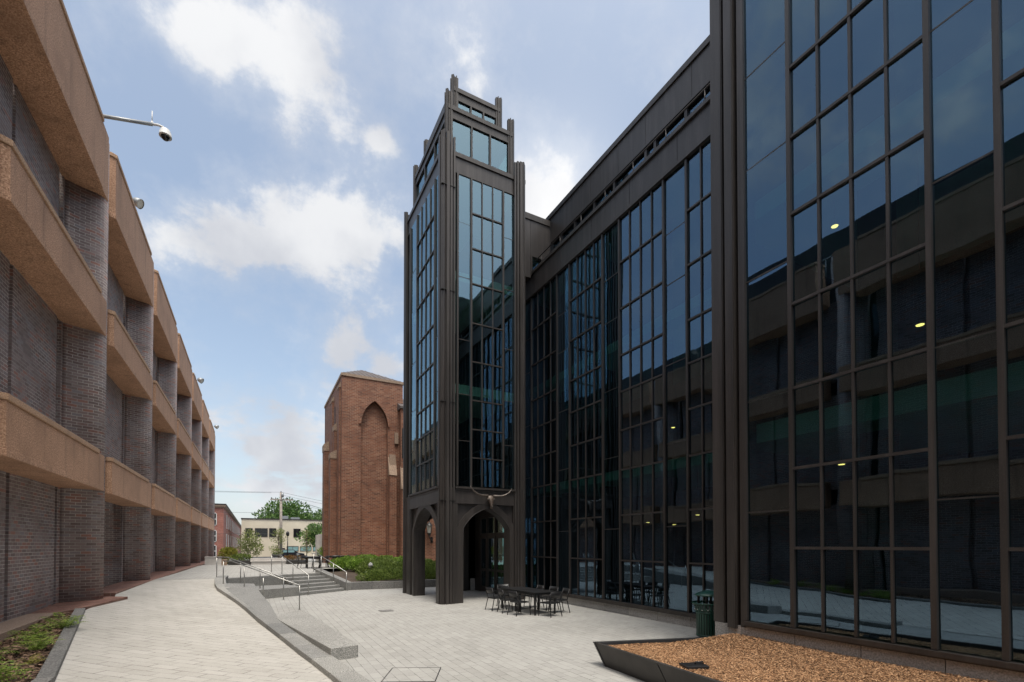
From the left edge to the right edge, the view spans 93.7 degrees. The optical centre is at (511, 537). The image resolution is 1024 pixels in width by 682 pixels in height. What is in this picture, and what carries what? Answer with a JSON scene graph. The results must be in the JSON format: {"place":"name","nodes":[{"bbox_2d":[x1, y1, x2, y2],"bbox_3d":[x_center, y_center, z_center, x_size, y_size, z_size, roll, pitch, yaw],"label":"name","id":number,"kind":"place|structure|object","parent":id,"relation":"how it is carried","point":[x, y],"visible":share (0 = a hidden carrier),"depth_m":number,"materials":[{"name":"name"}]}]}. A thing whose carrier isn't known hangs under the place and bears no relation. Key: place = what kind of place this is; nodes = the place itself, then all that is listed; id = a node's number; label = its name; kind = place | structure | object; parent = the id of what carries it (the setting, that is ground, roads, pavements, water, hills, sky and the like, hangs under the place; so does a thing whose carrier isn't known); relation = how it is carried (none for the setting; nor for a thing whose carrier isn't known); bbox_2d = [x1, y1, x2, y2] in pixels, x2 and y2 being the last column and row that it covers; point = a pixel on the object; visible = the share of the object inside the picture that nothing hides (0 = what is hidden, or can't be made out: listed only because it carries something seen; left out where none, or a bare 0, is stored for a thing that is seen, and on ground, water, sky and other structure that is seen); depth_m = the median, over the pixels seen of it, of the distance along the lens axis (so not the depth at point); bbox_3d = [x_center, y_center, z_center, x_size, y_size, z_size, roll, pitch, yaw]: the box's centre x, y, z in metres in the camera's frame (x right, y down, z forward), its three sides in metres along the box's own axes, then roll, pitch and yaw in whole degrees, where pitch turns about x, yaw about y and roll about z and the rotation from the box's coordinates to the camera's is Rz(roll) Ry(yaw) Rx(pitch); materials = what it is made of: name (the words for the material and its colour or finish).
{"place":"outdoors","nodes":[
{"label":"outdoors","id":0,"kind":"place"},
{"bbox_2d":[29,561,204,613],"bbox_3d":[-20.051,2.186,29.613,1.360,0.800,42.800,1,-1,-28],"label":"brick apron","id":1,"kind":"object","parent":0,"point":[110,592],"visible":0.23,"depth_m":13.93,"materials":[{"name":"red brick"}]},
{"bbox_2d":[55,578,332,681],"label":"path","id":2,"kind":"structure","parent":0,"point":[190,630],"depth_m":9.12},
{"bbox_2d":[31,608,84,681],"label":"planter kerb","id":3,"kind":"structure","parent":2,"relation":"on","point":[50,668],"depth_m":7.37,"materials":[{"name":"concrete"}]},
{"bbox_2d":[0,612,71,681],"bbox_3d":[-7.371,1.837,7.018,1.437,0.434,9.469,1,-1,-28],"label":"fern bed mulch","id":4,"kind":"object","parent":3,"relation":"in","point":[67,615],"visible":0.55,"depth_m":7.68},
{"bbox_2d":[0,660,36,681],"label":"fern","id":5,"kind":"object","parent":4,"relation":"on","point":[2,669],"visible":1,"depth_m":6.11,"materials":[{"name":"green plant"}]},
{"bbox_2d":[7,623,60,638],"bbox_3d":[-8.317,1.642,8.272,0.629,0.286,0.747,0,-1,6],"label":"fern","id":6,"kind":"object","parent":4,"relation":"on","point":[34,631],"visible":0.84,"depth_m":8.32,"materials":[{"name":"green plant"}]},
{"bbox_2d":[4,632,65,650],"bbox_3d":[-7.574,1.677,7.646,0.628,0.271,0.715,0,-1,-20],"label":"fern","id":7,"kind":"object","parent":4,"relation":"on","point":[38,645],"visible":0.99,"depth_m":7.59,"materials":[{"name":"green plant"}]},
{"bbox_2d":[38,612,86,627],"bbox_3d":[-8.573,1.616,9.226,0.790,0.319,0.642,-1,-1,33],"label":"fern","id":8,"kind":"object","parent":4,"relation":"on","point":[61,624],"visible":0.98,"depth_m":9.20,"materials":[{"name":"green plant"}]},
{"bbox_2d":[155,559,336,579],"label":"plaza","id":9,"kind":"structure","parent":0,"point":[206,572],"depth_m":25.56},
{"bbox_2d":[217,546,237,563],"bbox_3d":[-20.891,1.376,35.300,1.469,1.480,1.389,1,-1,-28],"label":"shrub","id":10,"kind":"object","parent":9,"relation":"on","point":[226,552],"visible":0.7,"depth_m":35.04,"materials":[{"name":"green plant"}]},
{"bbox_2d":[235,528,264,559],"bbox_3d":[-19.244,0.568,35.250,1.959,2.474,1.759,1,-1,-28],"label":"shrub","id":11,"kind":"object","parent":9,"relation":"on","point":[245,538],"visible":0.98,"depth_m":35.01,"materials":[{"name":"green plant"}]},
{"bbox_2d":[250,558,285,564],"bbox_3d":[-17.336,1.781,34.166,2.280,0.560,0.750,1,-1,-28],"label":"wall bench","id":12,"kind":"object","parent":9,"relation":"on","point":[260,561],"depth_m":33.96,"materials":[{"name":"concrete"}]},
{"bbox_2d":[269,528,286,557],"bbox_3d":[-17.449,0.498,35.791,1.408,2.579,1.304,-1,-1,31],"label":"tree","id":13,"kind":"object","parent":9,"relation":"on","point":[278,535],"visible":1,"depth_m":35.83,"materials":[{"name":"green plant"}]},
{"bbox_2d":[295,523,321,547],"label":"tree","id":14,"kind":"object","parent":9,"relation":"on","point":[316,529],"visible":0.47,"depth_m":54.91,"materials":[{"name":"green plant"}]},
{"bbox_2d":[315,370,435,562],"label":"chapel","id":15,"kind":"structure","parent":9,"relation":"on","point":[362,483],"depth_m":33.66,"materials":[{"name":"red brick"}]},
{"bbox_2d":[230,556,311,559],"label":"road","id":16,"kind":"structure","parent":0,"point":[269,557],"depth_m":69.74,"materials":[{"name":"grey asphalt"}]},
{"bbox_2d":[270,492,292,557],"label":"utility pole","id":17,"kind":"object","parent":16,"relation":"on","point":[281,499],"visible":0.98,"depth_m":63.02,"materials":[{"name":"grey wood"}]},
{"bbox_2d":[241,516,321,556],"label":"cream building","id":18,"kind":"structure","parent":0,"point":[265,528],"depth_m":80.75,"materials":[{"name":"paint"}]},
{"bbox_2d":[63,0,709,523],"label":"sky","id":19,"kind":"structure","parent":0,"point":[271,217],"materials":[{"name":"blue"}]},
{"bbox_2d":[403,74,525,604],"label":"tower","id":20,"kind":"structure","parent":0,"point":[464,373],"depth_m":18.68,"materials":[{"name":"black glass"}]},
{"bbox_2d":[480,536,485,591],"bbox_3d":[-1.302,1.189,21.548,0.154,2.470,0.650,1,-1,-28],"label":"entrance door","id":21,"kind":"structure","parent":20,"relation":"in","point":[482,538],"depth_m":21.64,"materials":[{"name":"black glass"}]},
{"bbox_2d":[487,536,493,591],"bbox_3d":[-0.924,1.177,20.843,0.154,2.470,0.750,1,-1,-28],"label":"entrance door","id":22,"kind":"structure","parent":20,"relation":"in","point":[490,539],"depth_m":20.98,"materials":[{"name":"black glass"}]},
{"bbox_2d":[496,535,503,593],"bbox_3d":[-0.511,1.164,20.072,0.154,2.470,0.800,1,-1,-28],"label":"entrance door","id":23,"kind":"structure","parent":20,"relation":"in","point":[500,538],"depth_m":20.15,"materials":[{"name":"glass"}]},
{"bbox_2d":[266,587,697,681],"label":"plaza","id":24,"kind":"structure","parent":0,"point":[470,638],"depth_m":11.39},
{"bbox_2d":[225,569,357,659],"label":"stone steps","id":25,"kind":"structure","parent":24,"relation":"on","point":[315,631],"depth_m":15.36,"materials":[{"name":"stone"}]},
{"bbox_2d":[216,557,283,599],"bbox_3d":[-10.429,1.604,19.093,3.840,1.619,0.187,0,-1,23],"label":"handrail","id":26,"kind":"object","parent":25,"relation":"on","point":[252,566],"visible":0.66,"depth_m":19.03,"materials":[{"name":"silver metal"}]},
{"bbox_2d":[223,560,299,609],"bbox_3d":[-8.756,1.598,16.263,4.193,1.539,0.594,-1,-1,29],"label":"handrail","id":27,"kind":"object","parent":25,"relation":"on","point":[263,578],"visible":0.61,"depth_m":16.48,"materials":[{"name":"silver metal"}]},
{"bbox_2d":[214,575,370,681],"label":"granite kerb","id":28,"kind":"structure","parent":24,"relation":"on","point":[332,668],"depth_m":9.43,"materials":[{"name":"grey stone"}]},
{"bbox_2d":[351,579,435,589],"bbox_3d":[-3.935,2.366,24.152,8.020,0.460,0.300,0,-1,-25],"label":"shrub planter","id":29,"kind":"object","parent":24,"relation":"on","point":[366,585],"visible":0.19,"depth_m":22.92,"materials":[{"name":"concrete"}]},
{"bbox_2d":[314,568,428,581],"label":"bed soil","id":30,"kind":"structure","parent":29,"relation":"in","point":[351,575],"depth_m":25.41,"materials":[{"name":"brown soil"}]},
{"bbox_2d":[328,554,402,571],"bbox_3d":[-7.968,1.564,28.884,5.643,1.152,4.369,1,-1,-28],"label":"hedge mass","id":31,"kind":"object","parent":30,"relation":"on","point":[347,562],"visible":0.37,"depth_m":28.11,"materials":[{"name":"green plant"}]},
{"bbox_2d":[354,556,435,580],"bbox_3d":[-5.229,1.804,26.931,7.593,1.564,6.197,1,-1,-28],"label":"ground juniper","id":32,"kind":"object","parent":30,"relation":"on","point":[387,568],"visible":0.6,"depth_m":24.90,"materials":[{"name":"green plant"}]},
{"bbox_2d":[381,667,440,681],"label":"access cover","id":33,"kind":"object","parent":24,"relation":"on","point":[419,674],"visible":1,"depth_m":7.76,"materials":[{"name":"grey concrete"}]},
{"bbox_2d":[507,590,530,616],"bbox_3d":[0.194,1.970,14.419,0.579,0.739,0.505,1,-1,-36],"label":"armchair","id":34,"kind":"object","parent":24,"relation":"on","point":[513,594],"visible":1,"depth_m":14.35,"materials":[{"name":"black metal"}]},
{"bbox_2d":[517,589,556,615],"bbox_3d":[0.768,2.001,14.844,0.840,0.685,1.000,1,-1,-31],"label":"cafe table","id":35,"kind":"object","parent":24,"relation":"on","point":[535,592],"visible":0.83,"depth_m":14.62,"materials":[{"name":"black metal"}]},
{"bbox_2d":[538,591,561,617],"bbox_3d":[1.148,1.967,14.189,0.505,0.739,0.579,1,-1,-38],"label":"armchair","id":36,"kind":"object","parent":24,"relation":"on","point":[555,595],"visible":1,"depth_m":14.07,"materials":[{"name":"black metal"}]},
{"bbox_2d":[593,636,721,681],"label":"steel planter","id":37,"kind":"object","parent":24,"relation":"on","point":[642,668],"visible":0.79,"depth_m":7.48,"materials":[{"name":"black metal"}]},
{"bbox_2d":[609,633,996,681],"bbox_3d":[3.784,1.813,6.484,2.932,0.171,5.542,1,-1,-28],"label":"wood mulch","id":38,"kind":"object","parent":37,"relation":"in","point":[675,657],"visible":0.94,"depth_m":7.00,"materials":[{"name":"brown wood"}]},
{"bbox_2d":[679,661,708,670],"bbox_3d":[2.603,1.830,6.867,0.340,0.106,0.240,0,-1,-8],"label":"valve box","id":39,"kind":"object","parent":38,"relation":"on","point":[696,665],"visible":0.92,"depth_m":6.79,"materials":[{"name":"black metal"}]},
{"bbox_2d":[692,590,715,636],"bbox_3d":[4.413,1.712,10.754,0.716,1.030,0.716,1,-1,-28],"label":"trash can","id":40,"kind":"object","parent":24,"relation":"on","point":[705,624],"visible":0.66,"depth_m":10.57,"materials":[{"name":"green paint"}]},
{"label":"ground","id":41,"kind":"structure","parent":0,"visible":0},
{"bbox_2d":[0,612,57,640],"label":"foot strip","id":42,"kind":"object","parent":41,"relation":"on","point":[17,624],"visible":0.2,"depth_m":9.30,"materials":[{"name":"beige concrete"}]},
{"bbox_2d":[0,0,214,622],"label":"brick building","id":43,"kind":"structure","parent":41,"relation":"on","point":[107,454],"depth_m":12.18,"materials":[{"name":"brown brick"}]},
{"bbox_2d":[103,111,171,141],"bbox_3d":[-10.317,-11.106,12.809,2.050,1.030,0.300,1,-1,-28],"label":"surveillance camera","id":44,"kind":"object","parent":43,"relation":"attached to","point":[165,134],"visible":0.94,"depth_m":13.04,"materials":[{"name":"grey paint"}]},
{"bbox_2d":[214,503,240,556],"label":"red brick building","id":45,"kind":"structure","parent":41,"relation":"on","point":[227,529],"depth_m":66.83,"materials":[{"name":"brick"}]},
{"bbox_2d":[251,497,316,519],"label":"tree","id":46,"kind":"object","parent":41,"relation":"on","point":[287,511],"visible":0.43,"depth_m":99.94,"materials":[{"name":"green plant"}]},
{"bbox_2d":[510,0,1023,681],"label":"glass building","id":47,"kind":"structure","parent":41,"relation":"on","point":[774,318],"depth_m":7.86,"materials":[{"name":"brown metal"}]},
{"bbox_2d":[525,299,530,587],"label":"window","id":48,"kind":"structure","parent":47,"relation":"in","point":[527,305],"depth_m":19.80,"materials":[{"name":"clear glass"}]},
{"bbox_2d":[532,390,555,427],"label":"window","id":49,"kind":"structure","parent":47,"relation":"in","point":[553,394],"depth_m":18.63,"materials":[{"name":"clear glass"}]},
{"bbox_2d":[532,352,555,399],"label":"window","id":50,"kind":"structure","parent":47,"relation":"in","point":[553,357],"depth_m":18.64,"materials":[{"name":"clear glass"}]},
{"bbox_2d":[532,314,555,363],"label":"window","id":51,"kind":"structure","parent":47,"relation":"in","point":[553,319],"depth_m":18.67,"materials":[{"name":"black glass"}]},
{"bbox_2d":[532,277,555,329],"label":"window","id":52,"kind":"structure","parent":47,"relation":"in","point":[553,282],"depth_m":18.69,"materials":[{"name":"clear glass"}]},
{"bbox_2d":[533,557,555,589],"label":"window","id":53,"kind":"structure","parent":47,"relation":"in","point":[540,560],"depth_m":18.53,"materials":[{"name":"black glass"}]},
{"bbox_2d":[533,521,555,556],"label":"window","id":54,"kind":"structure","parent":47,"relation":"in","point":[541,524],"depth_m":18.55,"materials":[{"name":"black glass"}]},
{"bbox_2d":[533,484,555,521],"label":"window","id":55,"kind":"structure","parent":47,"relation":"in","point":[553,487],"depth_m":18.57,"materials":[{"name":"black glass"}]},
{"bbox_2d":[533,452,555,486],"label":"window","id":56,"kind":"structure","parent":47,"relation":"in","point":[553,455],"depth_m":18.58,"materials":[{"name":"black glass"}]},
{"bbox_2d":[533,420,555,456],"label":"window","id":57,"kind":"structure","parent":47,"relation":"in","point":[553,424],"depth_m":18.61,"materials":[{"name":"black glass"}]},
{"bbox_2d":[558,266,568,591],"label":"window","id":58,"kind":"structure","parent":47,"relation":"in","point":[563,390],"depth_m":17.53,"materials":[{"name":"black glass"}]},
{"bbox_2d":[571,367,600,411],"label":"window","id":59,"kind":"structure","parent":47,"relation":"in","point":[589,377],"depth_m":16.33,"materials":[{"name":"black glass"}]},
{"bbox_2d":[571,323,600,379],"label":"window","id":60,"kind":"structure","parent":47,"relation":"in","point":[589,335],"depth_m":16.34,"materials":[{"name":"black glass"}]},
{"bbox_2d":[571,279,600,339],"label":"window","id":61,"kind":"structure","parent":47,"relation":"in","point":[589,292],"depth_m":16.36,"materials":[{"name":"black glass"}]},
{"bbox_2d":[571,236,600,298],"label":"window","id":62,"kind":"structure","parent":47,"relation":"in","point":[597,244],"depth_m":16.38,"materials":[{"name":"black glass"}]},
{"bbox_2d":[571,559,601,598],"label":"window","id":63,"kind":"structure","parent":47,"relation":"in","point":[590,563],"depth_m":16.15,"materials":[{"name":"black glass"}]},
{"bbox_2d":[571,518,601,558],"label":"window","id":64,"kind":"structure","parent":47,"relation":"in","point":[598,521],"depth_m":16.17,"materials":[{"name":"black glass"}]},
{"bbox_2d":[571,475,601,518],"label":"window","id":65,"kind":"structure","parent":47,"relation":"in","point":[598,479],"depth_m":16.18,"materials":[{"name":"black glass"}]},
{"bbox_2d":[571,438,601,478],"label":"window","id":66,"kind":"structure","parent":47,"relation":"in","point":[598,442],"depth_m":16.24,"materials":[{"name":"black glass"}]},
{"bbox_2d":[571,401,601,444],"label":"window","id":67,"kind":"structure","parent":47,"relation":"in","point":[598,406],"depth_m":16.27,"materials":[{"name":"black glass"}]},
{"bbox_2d":[604,221,618,600],"bbox_3d":[3.157,-3.947,15.155,0.033,11.898,0.780,0,-1,-28],"label":"window","id":68,"kind":"structure","parent":47,"relation":"in","point":[611,416],"depth_m":15.16,"materials":[{"name":"black glass"}]},
{"bbox_2d":[616,153,643,186],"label":"strip window","id":69,"kind":"structure","parent":47,"relation":"in","point":[641,158],"depth_m":15.79,"materials":[{"name":"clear glass"}]},
{"bbox_2d":[621,284,661,353],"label":"window","id":70,"kind":"structure","parent":47,"relation":"in","point":[657,292],"depth_m":13.97,"materials":[{"name":"blue glass"}]},
{"bbox_2d":[621,233,661,306],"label":"window","id":71,"kind":"structure","parent":47,"relation":"in","point":[657,241],"depth_m":13.99,"materials":[{"name":"blue glass"}]},
{"bbox_2d":[621,182,661,260],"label":"window","id":72,"kind":"structure","parent":47,"relation":"in","point":[657,192],"depth_m":14.01,"materials":[{"name":"blue glass"}]},
{"bbox_2d":[621,462,662,513],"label":"window","id":73,"kind":"structure","parent":47,"relation":"in","point":[658,468],"depth_m":13.89,"materials":[{"name":"black glass"}]},
{"bbox_2d":[621,419,662,468],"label":"window","id":74,"kind":"structure","parent":47,"relation":"in","point":[658,425],"depth_m":13.91,"materials":[{"name":"black glass"}]},
{"bbox_2d":[621,376,662,428],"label":"window","id":75,"kind":"structure","parent":47,"relation":"in","point":[658,382],"depth_m":13.91,"materials":[{"name":"black glass"}]},
{"bbox_2d":[621,336,662,390],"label":"window","id":76,"kind":"structure","parent":47,"relation":"in","point":[657,343],"depth_m":13.93,"materials":[{"name":"blue glass"}]},
{"bbox_2d":[622,561,663,607],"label":"window","id":77,"kind":"structure","parent":47,"relation":"in","point":[636,566],"depth_m":13.82,"materials":[{"name":"black glass"}]},
{"bbox_2d":[622,513,663,560],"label":"window","id":78,"kind":"structure","parent":47,"relation":"in","point":[658,517],"depth_m":13.84,"materials":[{"name":"black glass"}]},
{"bbox_2d":[658,113,683,144],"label":"strip window","id":79,"kind":"structure","parent":47,"relation":"in","point":[681,118],"depth_m":14.21,"materials":[{"name":"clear glass"}]},
{"bbox_2d":[665,163,686,611],"bbox_3d":[4.399,-3.985,12.836,0.021,11.898,0.760,1,-1,-28],"label":"window","id":80,"kind":"structure","parent":47,"relation":"in","point":[675,182],"depth_m":12.84,"materials":[{"name":"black glass"}]},
{"bbox_2d":[688,195,710,263],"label":"window","id":81,"kind":"structure","parent":47,"relation":"in","point":[694,214],"depth_m":12.22,"materials":[{"name":"blue glass"}]},
{"bbox_2d":[688,139,710,208],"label":"window","id":82,"kind":"structure","parent":47,"relation":"in","point":[694,160],"depth_m":12.24,"materials":[{"name":"blue glass"}]},
{"bbox_2d":[689,87,709,114],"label":"strip window","id":83,"kind":"structure","parent":47,"relation":"in","point":[701,98],"depth_m":13.37,"materials":[{"name":"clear glass"}]},
{"bbox_2d":[688,253,711,317],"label":"window","id":84,"kind":"structure","parent":47,"relation":"in","point":[694,269],"depth_m":12.19,"materials":[{"name":"blue glass"}]},
{"bbox_2d":[689,355,711,407],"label":"window","id":85,"kind":"structure","parent":47,"relation":"in","point":[694,368],"depth_m":12.16,"materials":[{"name":"black glass"}]},
{"bbox_2d":[689,310,711,361],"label":"window","id":86,"kind":"structure","parent":47,"relation":"in","point":[695,324],"depth_m":12.17,"materials":[{"name":"blue glass"}]},
{"bbox_2d":[689,404,712,454],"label":"window","id":87,"kind":"structure","parent":47,"relation":"in","point":[694,414],"depth_m":12.15,"materials":[{"name":"black glass"}]},
{"bbox_2d":[690,509,712,562],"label":"window","id":88,"kind":"structure","parent":47,"relation":"in","point":[695,515],"depth_m":12.10,"materials":[{"name":"black glass"}]},
{"bbox_2d":[690,452,712,508],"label":"window","id":89,"kind":"structure","parent":47,"relation":"in","point":[695,461],"depth_m":12.11,"materials":[{"name":"black glass"}]},
{"bbox_2d":[690,564,713,612],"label":"window","id":90,"kind":"structure","parent":47,"relation":"in","point":[695,569],"depth_m":12.14,"materials":[{"name":"black glass"}]},
{"bbox_2d":[744,0,789,625],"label":"window","id":91,"kind":"structure","parent":47,"relation":"in","point":[764,20],"depth_m":8.43,"materials":[{"name":"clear glass"}]},
{"bbox_2d":[790,0,861,63],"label":"window","id":92,"kind":"structure","parent":47,"relation":"in","point":[802,12],"depth_m":7.82,"materials":[{"name":"blue glass"}]},
{"bbox_2d":[791,0,921,133],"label":"window","id":93,"kind":"structure","parent":47,"relation":"in","point":[904,16],"depth_m":7.24,"materials":[{"name":"blue glass"}]},
{"bbox_2d":[792,41,923,210],"bbox_3d":[5.133,-6.072,7.262,0.025,1.260,1.840,1,-1,-28],"label":"window","id":94,"kind":"structure","parent":47,"relation":"in","point":[905,74],"depth_m":7.12,"materials":[{"name":"blue glass"}]},
{"bbox_2d":[792,135,924,301],"bbox_3d":[5.133,-4.662,7.239,0.018,1.480,1.840,1,-1,-28],"label":"window","id":95,"kind":"structure","parent":47,"relation":"in","point":[907,193],"depth_m":7.10,"materials":[{"name":"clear glass"}]},
{"bbox_2d":[793,247,926,385],"bbox_3d":[5.133,-3.197,7.215,0.018,1.370,1.840,1,-1,-28],"label":"window","id":96,"kind":"structure","parent":47,"relation":"in","point":[908,272],"depth_m":7.08,"materials":[{"name":"black glass"}]},
{"bbox_2d":[794,351,927,466],"bbox_3d":[5.133,-1.822,7.193,0.016,1.300,1.840,1,-1,-28],"label":"window","id":97,"kind":"structure","parent":47,"relation":"in","point":[909,374],"depth_m":7.05,"materials":[{"name":"black glass"}]},
{"bbox_2d":[795,451,929,546],"bbox_3d":[5.133,-0.492,7.171,0.019,1.280,1.840,1,-1,-28],"label":"window","id":98,"kind":"structure","parent":47,"relation":"in","point":[910,471],"depth_m":7.03,"materials":[{"name":"black glass"}]},
{"bbox_2d":[795,549,930,646],"bbox_3d":[5.133,0.827,7.149,0.020,1.280,1.840,1,-1,-28],"label":"window","id":99,"kind":"structure","parent":47,"relation":"in","point":[912,567],"depth_m":7.01,"materials":[{"name":"black glass"}]},
{"bbox_2d":[930,0,1001,658],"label":"window","id":100,"kind":"structure","parent":47,"relation":"in","point":[966,392],"depth_m":6.07,"materials":[{"name":"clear glass"}]},
{"bbox_2d":[1000,0,1023,80],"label":"window","id":101,"kind":"structure","parent":47,"relation":"in","point":[1011,11],"depth_m":5.72,"materials":[{"name":"blue glass"}]},
{"bbox_2d":[1002,74,1023,205],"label":"window","id":102,"kind":"structure","parent":47,"relation":"in","point":[1013,92],"depth_m":5.70,"materials":[{"name":"blue glass"}]},
{"bbox_2d":[1004,203,1023,323],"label":"window","id":103,"kind":"structure","parent":47,"relation":"in","point":[1014,217],"depth_m":5.68,"materials":[{"name":"black glass"}]},
{"bbox_2d":[1006,324,1023,435],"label":"window","id":104,"kind":"structure","parent":47,"relation":"in","point":[1015,334],"depth_m":5.67,"materials":[{"name":"black glass"}]},
{"bbox_2d":[1008,438,1023,546],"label":"window","id":105,"kind":"structure","parent":47,"relation":"in","point":[1015,446],"depth_m":5.65,"materials":[{"name":"black glass"}]},
{"bbox_2d":[1009,551,1023,660],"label":"window","id":106,"kind":"structure","parent":47,"relation":"in","point":[1016,558],"depth_m":5.64,"materials":[{"name":"black glass"}]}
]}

